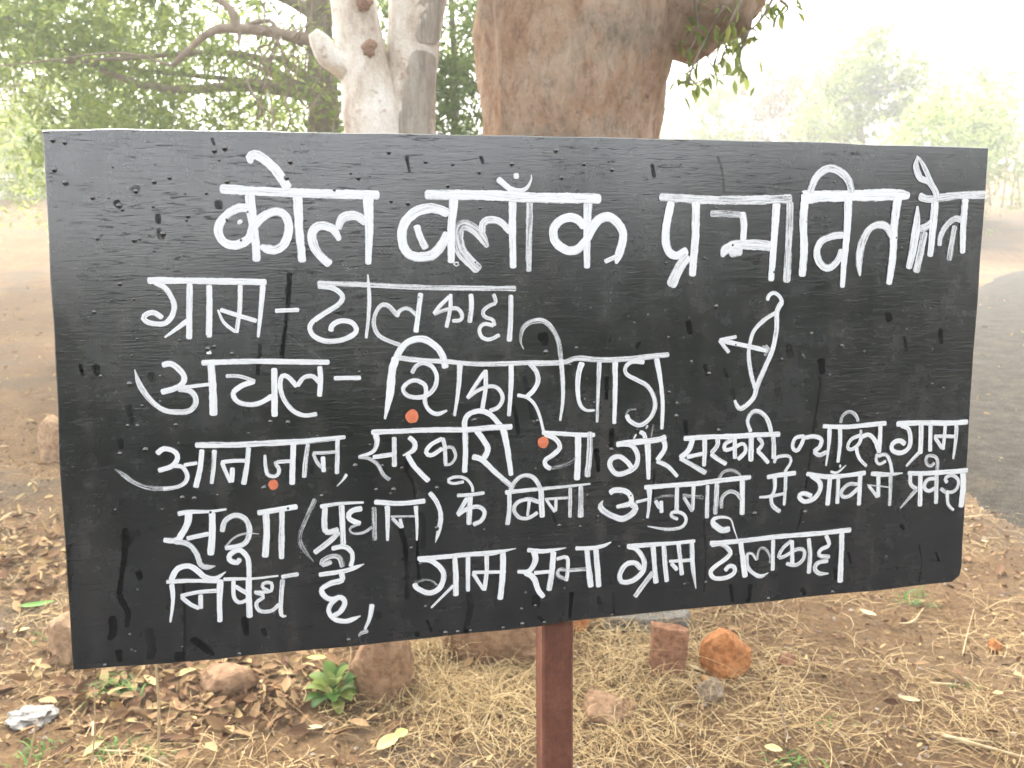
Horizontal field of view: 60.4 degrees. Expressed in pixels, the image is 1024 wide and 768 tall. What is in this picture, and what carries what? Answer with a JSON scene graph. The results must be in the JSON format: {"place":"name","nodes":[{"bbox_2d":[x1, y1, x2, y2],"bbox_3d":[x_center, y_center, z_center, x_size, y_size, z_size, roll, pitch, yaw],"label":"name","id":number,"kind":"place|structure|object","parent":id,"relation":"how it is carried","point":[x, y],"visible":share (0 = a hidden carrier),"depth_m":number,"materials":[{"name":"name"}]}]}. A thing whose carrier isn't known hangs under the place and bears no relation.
{"place":"outdoors","nodes":[
{"label":"outdoors","id":0,"kind":"place"},
{"bbox_2d":[0,197,1023,767],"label":"ground","id":1,"kind":"structure","parent":0,"point":[24,265],"depth_m":2.76,"materials":[{"name":"soil"}]},
{"bbox_2d":[14,627,29,631],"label":"fallen leaf","id":2,"kind":"object","parent":1,"relation":"on","point":[24,628],"visible":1,"depth_m":2.97,"materials":[{"name":"beige plant"}]},
{"bbox_2d":[0,119,44,189],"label":"roadside shrub","id":3,"kind":"object","parent":1,"relation":"on","point":[3,159],"visible":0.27,"depth_m":21.21,"materials":[{"name":"green plant"}]},
{"bbox_2d":[26,720,37,767],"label":"dry stalk","id":4,"kind":"object","parent":1,"relation":"on","point":[32,744],"visible":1,"depth_m":2.17,"materials":[{"name":"brown plant"}]},
{"bbox_2d":[5,705,59,729],"bbox_3d":[-1.355,0.930,2.481,0.147,0.034,0.116,0,12,0],"label":"plastic scrap","id":5,"kind":"object","parent":1,"relation":"on","point":[27,716],"visible":0.98,"depth_m":2.46,"materials":[{"name":"white plastic"}]},
{"bbox_2d":[3,738,64,767],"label":"green weed","id":6,"kind":"object","parent":1,"relation":"on","point":[28,753],"visible":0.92,"depth_m":2.31,"materials":[{"name":"green plant"}]},
{"bbox_2d":[0,103,67,198],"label":"roadside shrub","id":7,"kind":"object","parent":1,"relation":"on","point":[23,164],"visible":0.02,"depth_m":24.92,"materials":[{"name":"green plant"}]},
{"bbox_2d":[17,600,54,606],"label":"fallen leaf","id":8,"kind":"object","parent":1,"relation":"on","point":[37,603],"visible":0.97,"depth_m":3.16,"materials":[{"name":"green plant"}]},
{"bbox_2d":[25,631,46,643],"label":"green weed","id":9,"kind":"object","parent":1,"relation":"on","point":[36,632],"visible":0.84,"depth_m":2.94,"materials":[{"name":"green plant"}]},
{"bbox_2d":[37,414,58,462],"bbox_3d":[-2.575,0.333,4.997,0.211,0.338,0.187,0,12,0],"label":"stone","id":10,"kind":"object","parent":1,"relation":"on","point":[48,437],"visible":0.48,"depth_m":4.92,"materials":[{"name":"brown stone"}]},
{"bbox_2d":[46,611,72,665],"bbox_3d":[-1.414,0.818,2.813,0.153,0.187,0.138,0,12,0],"label":"stone","id":11,"kind":"object","parent":1,"relation":"on","point":[58,630],"visible":0.46,"depth_m":2.76,"materials":[{"name":"brown stone"}]},
{"bbox_2d":[0,69,141,200],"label":"roadside shrub","id":12,"kind":"object","parent":1,"relation":"on","point":[12,194],"visible":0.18,"depth_m":22.74,"materials":[{"name":"green plant"}]},
{"bbox_2d":[90,688,95,767],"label":"dry stalk","id":13,"kind":"object","parent":1,"relation":"on","point":[94,731],"visible":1,"depth_m":2.22,"materials":[{"name":"brown plant"}]},
{"bbox_2d":[0,0,198,248],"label":"sparse tree","id":14,"kind":"object","parent":1,"relation":"on","point":[7,86],"visible":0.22,"depth_m":12.51,"materials":[{"name":"green plant"}]},
{"bbox_2d":[61,734,142,763],"bbox_3d":[-1.081,0.963,2.343,0.168,0.036,0.134,0,12,0],"label":"green weed","id":15,"kind":"object","parent":1,"relation":"on","point":[116,740],"visible":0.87,"depth_m":2.35,"materials":[{"name":"green plant"}]},
{"bbox_2d":[69,670,149,705],"bbox_3d":[-1.190,0.900,2.619,0.215,0.056,0.222,0,12,0],"label":"green weed","id":16,"kind":"object","parent":1,"relation":"on","point":[120,691],"visible":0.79,"depth_m":2.62,"materials":[{"name":"green plant"}]},
{"bbox_2d":[91,721,171,767],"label":"dry stick","id":17,"kind":"object","parent":1,"relation":"on","point":[122,751],"visible":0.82,"depth_m":2.32,"materials":[{"name":"beige wood"}]},
{"bbox_2d":[132,740,176,767],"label":"green weed","id":18,"kind":"object","parent":1,"relation":"on","point":[147,753],"visible":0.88,"depth_m":2.32,"materials":[{"name":"green plant"}]},
{"bbox_2d":[155,664,160,757],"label":"dry stalk","id":19,"kind":"object","parent":1,"relation":"on","point":[159,719],"visible":0.84,"depth_m":2.28,"materials":[{"name":"brown plant"}]},
{"bbox_2d":[200,662,256,697],"bbox_3d":[-0.855,0.893,2.644,0.136,0.105,0.138,-10,15,-38],"label":"stone","id":20,"kind":"object","parent":1,"relation":"on","point":[226,678],"visible":0.91,"depth_m":2.61,"materials":[{"name":"beige stone"}]},
{"bbox_2d":[0,0,465,225],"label":"leafy tree","id":21,"kind":"object","parent":1,"relation":"on","point":[312,83],"visible":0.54,"depth_m":7.09,"materials":[{"name":"green plant"}]},
{"bbox_2d":[308,725,322,728],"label":"fallen leaf","id":22,"kind":"object","parent":1,"relation":"on","point":[315,726],"visible":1,"depth_m":2.43,"materials":[{"name":"plant"}]},
{"bbox_2d":[305,655,356,713],"bbox_3d":[-0.525,0.871,2.580,0.192,0.123,0.200,0,12,0],"label":"leafy plant","id":23,"kind":"object","parent":1,"relation":"on","point":[331,674],"visible":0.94,"depth_m":2.56,"materials":[{"name":"green plant"}]},
{"bbox_2d":[309,0,446,133],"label":"white tree","id":24,"kind":"object","parent":1,"relation":"on","point":[392,89],"visible":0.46,"depth_m":3.08,"materials":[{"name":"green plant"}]},
{"bbox_2d":[349,640,413,703],"bbox_3d":[-0.387,0.835,2.616,0.173,0.308,0.167,8,15,35],"label":"stone","id":25,"kind":"object","parent":1,"relation":"on","point":[380,669],"visible":0.59,"depth_m":2.55,"materials":[{"name":"brown stone"}]},
{"bbox_2d":[395,728,407,737],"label":"fallen leaf","id":26,"kind":"object","parent":1,"relation":"on","point":[400,732],"visible":1,"depth_m":2.38,"materials":[{"name":"yellow plant"}]},
{"bbox_2d":[325,0,482,134],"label":"thicket bush","id":27,"kind":"object","parent":1,"relation":"on","point":[456,68],"visible":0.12,"depth_m":6.44,"materials":[{"name":"green plant"}]},
{"bbox_2d":[440,627,535,665],"bbox_3d":[-0.047,0.784,2.809,0.325,0.316,0.247,7,14,29],"label":"stone","id":28,"kind":"object","parent":1,"relation":"on","point":[498,644],"visible":0.16,"depth_m":2.74,"materials":[{"name":"brown stone"}]},
{"bbox_2d":[0,419,1023,767],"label":"dry straw","id":29,"kind":"object","parent":1,"relation":"on","point":[696,721],"visible":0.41,"depth_m":2.48,"materials":[{"name":"beige plant"}]},
{"bbox_2d":[688,664,703,671],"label":"fallen leaf","id":30,"kind":"object","parent":29,"relation":"on","point":[696,667],"visible":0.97,"depth_m":2.72,"materials":[{"name":"plant"}]},
{"bbox_2d":[0,417,1023,767],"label":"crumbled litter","id":31,"kind":"object","parent":1,"relation":"on","point":[448,741],"visible":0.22,"depth_m":2.54,"materials":[{"name":"brown plant"}]},
{"bbox_2d":[0,416,1023,767],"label":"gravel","id":32,"kind":"structure","parent":1,"relation":"on","point":[600,664],"depth_m":2.56,"materials":[{"name":"brown gravel"}]},
{"bbox_2d":[0,284,1023,574],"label":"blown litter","id":33,"kind":"object","parent":1,"relation":"on","point":[52,470],"visible":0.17,"depth_m":4.90,"materials":[{"name":"plant"}]},
{"bbox_2d":[0,422,1023,767],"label":"fallen leaves","id":34,"kind":"object","parent":1,"relation":"on","point":[192,674],"depth_m":2.61,"materials":[{"name":"brown plant"}]},
{"bbox_2d":[42,129,987,767],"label":"sign board","id":35,"kind":"object","parent":1,"relation":"on","point":[332,389],"visible":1,"depth_m":1.12,"materials":[{"name":"black wood"}]},
{"bbox_2d":[518,646,535,664],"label":"stone","id":36,"kind":"object","parent":1,"relation":"on","point":[529,654],"visible":0.27,"depth_m":2.75,"materials":[{"name":"brown stone"}]},
{"bbox_2d":[268,606,800,767],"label":"straw tangle","id":37,"kind":"object","parent":1,"relation":"on","point":[461,695],"visible":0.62,"depth_m":2.63,"materials":[{"name":"beige plant"}]},
{"bbox_2d":[573,619,589,632],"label":"stone","id":38,"kind":"object","parent":1,"relation":"on","point":[581,623],"visible":0.14,"depth_m":2.95,"materials":[{"name":"orange stone"}]},
{"bbox_2d":[582,689,637,724],"bbox_3d":[0.274,0.923,2.513,0.145,0.071,0.158,7,14,29],"label":"stone","id":39,"kind":"object","parent":1,"relation":"on","point":[605,701],"visible":0.93,"depth_m":2.48,"materials":[{"name":"brown stone"}]},
{"bbox_2d":[472,0,804,138],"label":"tree","id":40,"kind":"object","parent":1,"relation":"on","point":[576,68],"visible":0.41,"depth_m":3.15,"materials":[{"name":"brown plant"}]},
{"bbox_2d":[602,609,690,633],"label":"stone slab","id":41,"kind":"structure","parent":1,"relation":"on","point":[684,615],"depth_m":2.96,"materials":[{"name":"grey stone"}]},
{"bbox_2d":[649,621,688,677],"bbox_3d":[0.480,0.835,2.699,0.118,0.218,0.058,0,12,0],"label":"stone","id":42,"kind":"object","parent":1,"relation":"on","point":[669,642],"visible":0.83,"depth_m":2.67,"materials":[{"name":"brown stone"}]},
{"bbox_2d":[660,65,756,140],"bbox_3d":[6.043,-7.930,28.828,3.874,4.837,3.524,-7,14,-31],"label":"roadside bush","id":43,"kind":"object","parent":1,"relation":"on","point":[712,104],"visible":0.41,"depth_m":28.32,"materials":[{"name":"green plant"}]},
{"bbox_2d":[696,677,724,703],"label":"stone","id":44,"kind":"object","parent":1,"relation":"on","point":[715,692],"visible":0.94,"depth_m":2.55,"materials":[{"name":"grey stone"}]},
{"bbox_2d":[699,628,750,679],"bbox_3d":[0.659,0.838,2.728,0.136,0.175,0.137,-11,16,-42],"label":"stone","id":45,"kind":"object","parent":1,"relation":"on","point":[728,648],"visible":0.94,"depth_m":2.69,"materials":[{"name":"orange stone"}]},
{"bbox_2d":[677,41,812,140],"bbox_3d":[7.756,-9.259,30.750,4.536,6.326,3.432,-2,12,-10],"label":"roadside bush","id":46,"kind":"object","parent":1,"relation":"on","point":[739,100],"visible":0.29,"depth_m":30.21,"materials":[{"name":"green plant"}]},
{"bbox_2d":[765,744,781,750],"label":"fallen leaf","id":47,"kind":"object","parent":1,"relation":"on","point":[773,747],"visible":1,"depth_m":2.32,"materials":[{"name":"beige plant"}]},
{"bbox_2d":[777,680,788,750],"bbox_3d":[0.755,0.922,2.458,0.007,0.062,0.256,2,12,9],"label":"dry stick","id":48,"kind":"object","parent":1,"relation":"on","point":[782,714],"visible":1,"depth_m":2.44,"materials":[{"name":"beige wood"}]},
{"bbox_2d":[777,652,794,667],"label":"stone","id":49,"kind":"object","parent":1,"relation":"on","point":[784,660],"visible":0.94,"depth_m":2.76,"materials":[{"name":"brown stone"}]},
{"bbox_2d":[727,12,852,142],"bbox_3d":[9.580,-9.256,29.798,4.629,6.086,3.678,4,13,16],"label":"roadside bush","id":50,"kind":"object","parent":1,"relation":"on","point":[788,80],"visible":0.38,"depth_m":29.29,"materials":[{"name":"green plant"}]},
{"bbox_2d":[760,748,828,767],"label":"green weed","id":51,"kind":"object","parent":1,"relation":"on","point":[797,762],"visible":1,"depth_m":2.28,"materials":[{"name":"green plant"}]},
{"bbox_2d":[767,44,876,143],"bbox_3d":[10.042,-8.267,29.012,3.372,5.682,3.132,6,14,28],"label":"roadside bush","id":52,"kind":"object","parent":1,"relation":"on","point":[819,107],"visible":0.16,"depth_m":28.61,"materials":[{"name":"green plant"}]},
{"bbox_2d":[814,713,856,728],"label":"green weed","id":53,"kind":"object","parent":1,"relation":"on","point":[828,722],"visible":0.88,"depth_m":2.47,"materials":[{"name":"green plant"}]},
{"bbox_2d":[860,609,875,614],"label":"fallen leaf","id":54,"kind":"object","parent":1,"relation":"on","point":[867,611],"visible":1,"depth_m":3.13,"materials":[{"name":"plant"}]},
{"bbox_2d":[773,5,964,144],"bbox_3d":[10.119,-7.089,25.010,5.445,6.780,3.151,0,12,0],"label":"hazy tree","id":55,"kind":"object","parent":1,"relation":"on","point":[871,74],"visible":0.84,"depth_m":24.51,"materials":[{"name":"green plant"}]},
{"bbox_2d":[899,696,919,700],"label":"fallen leaf","id":56,"kind":"object","parent":1,"relation":"on","point":[907,698],"visible":1,"depth_m":2.56,"materials":[{"name":"plant"}]},
{"bbox_2d":[899,608,923,624],"bbox_3d":[1.417,0.822,3.102,0.196,0.010,0.035,-9,15,-38],"label":"dry stick","id":57,"kind":"object","parent":1,"relation":"on","point":[905,623],"visible":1,"depth_m":3.06,"materials":[{"name":"beige wood"}]},
{"bbox_2d":[894,586,941,607],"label":"green weed","id":58,"kind":"object","parent":1,"relation":"on","point":[905,597],"visible":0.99,"depth_m":3.25,"materials":[{"name":"green plant"}]},
{"bbox_2d":[848,72,1010,235],"bbox_3d":[10.128,-5.295,21.495,3.519,4.331,3.581,0,12,0],"label":"roadside bush","id":59,"kind":"object","parent":1,"relation":"on","point":[935,120],"visible":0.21,"depth_m":20.91,"materials":[{"name":"green plant"}]},
{"bbox_2d":[929,682,963,685],"bbox_3d":[1.318,0.908,2.667,0.102,0.011,0.011,0,12,0],"label":"dry stick","id":60,"kind":"object","parent":1,"relation":"on","point":[937,683],"visible":0.95,"depth_m":2.66,"materials":[{"name":"beige wood"}]},
{"bbox_2d":[898,49,1023,216],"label":"roadside bush","id":61,"kind":"object","parent":1,"relation":"on","point":[984,81],"visible":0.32,"depth_m":22.86,"materials":[{"name":"green plant"}]},
{"bbox_2d":[962,609,973,655],"bbox_3d":[1.541,0.836,2.974,0.005,0.039,0.304,8,14,32],"label":"dry stick","id":62,"kind":"object","parent":1,"relation":"on","point":[967,634],"visible":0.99,"depth_m":2.96,"materials":[{"name":"beige wood"}]},
{"bbox_2d":[945,736,996,742],"bbox_3d":[1.232,0.954,2.362,0.131,0.007,0.007,2,12,9],"label":"dry stick","id":63,"kind":"object","parent":1,"relation":"on","point":[952,737],"visible":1,"depth_m":2.36,"materials":[{"name":"beige wood"}]},
{"bbox_2d":[964,515,991,518],"bbox_3d":[2.123,0.608,4.032,0.188,0.014,0.013,-2,12,-12],"label":"dry stick","id":64,"kind":"object","parent":1,"relation":"on","point":[965,517],"visible":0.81,"depth_m":4.03,"materials":[{"name":"beige wood"}]},
{"bbox_2d":[949,683,1009,690],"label":"green weed","id":65,"kind":"object","parent":1,"relation":"on","point":[966,685],"visible":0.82,"depth_m":2.65,"materials":[{"name":"green plant"}]},
{"bbox_2d":[941,733,1023,757],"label":"dry stick","id":66,"kind":"object","parent":1,"relation":"on","point":[969,742],"visible":0.94,"depth_m":2.34,"materials":[{"name":"beige wood"}]},
{"bbox_2d":[963,68,1023,206],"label":"bare sapling","id":67,"kind":"object","parent":1,"relation":"on","point":[1006,156],"visible":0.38,"depth_m":25.94,"materials":[{"name":"green plant"}]},
{"bbox_2d":[963,25,1023,204],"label":"bare sapling","id":68,"kind":"object","parent":1,"relation":"on","point":[981,51],"visible":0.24,"depth_m":27.53,"materials":[{"name":"green plant"}]},
{"bbox_2d":[987,638,1002,651],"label":"stone","id":69,"kind":"object","parent":1,"relation":"on","point":[997,646],"visible":0.95,"depth_m":2.89,"materials":[{"name":"orange stone"}]},
{"bbox_2d":[973,66,1023,205],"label":"bare sapling","id":70,"kind":"object","parent":1,"relation":"on","point":[1017,157],"visible":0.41,"depth_m":26.43,"materials":[{"name":"green plant"}]},
{"bbox_2d":[976,38,1023,205],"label":"bare sapling","id":71,"kind":"object","parent":1,"relation":"on","point":[1007,105],"visible":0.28,"depth_m":27.21,"materials":[{"name":"green plant"}]},
{"bbox_2d":[982,64,1023,202],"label":"roadside bush","id":72,"kind":"object","parent":1,"relation":"on","point":[1022,186],"visible":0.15,"depth_m":28.82,"materials":[{"name":"green plant"}]},
{"bbox_2d":[0,0,1023,196],"label":"sky","id":73,"kind":"structure","parent":0,"point":[942,24],"materials":[{"name":"white"}]},
{"bbox_2d":[966,270,1023,528],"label":"road","id":74,"kind":"structure","parent":0,"point":[996,433],"depth_m":6.26,"materials":[{"name":"grey asphalt"}]},
{"bbox_2d":[986,165,1023,202],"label":"earth bank","id":75,"kind":"structure","parent":0,"point":[996,199],"depth_m":31.36,"materials":[{"name":"beige soil"}]}
]}

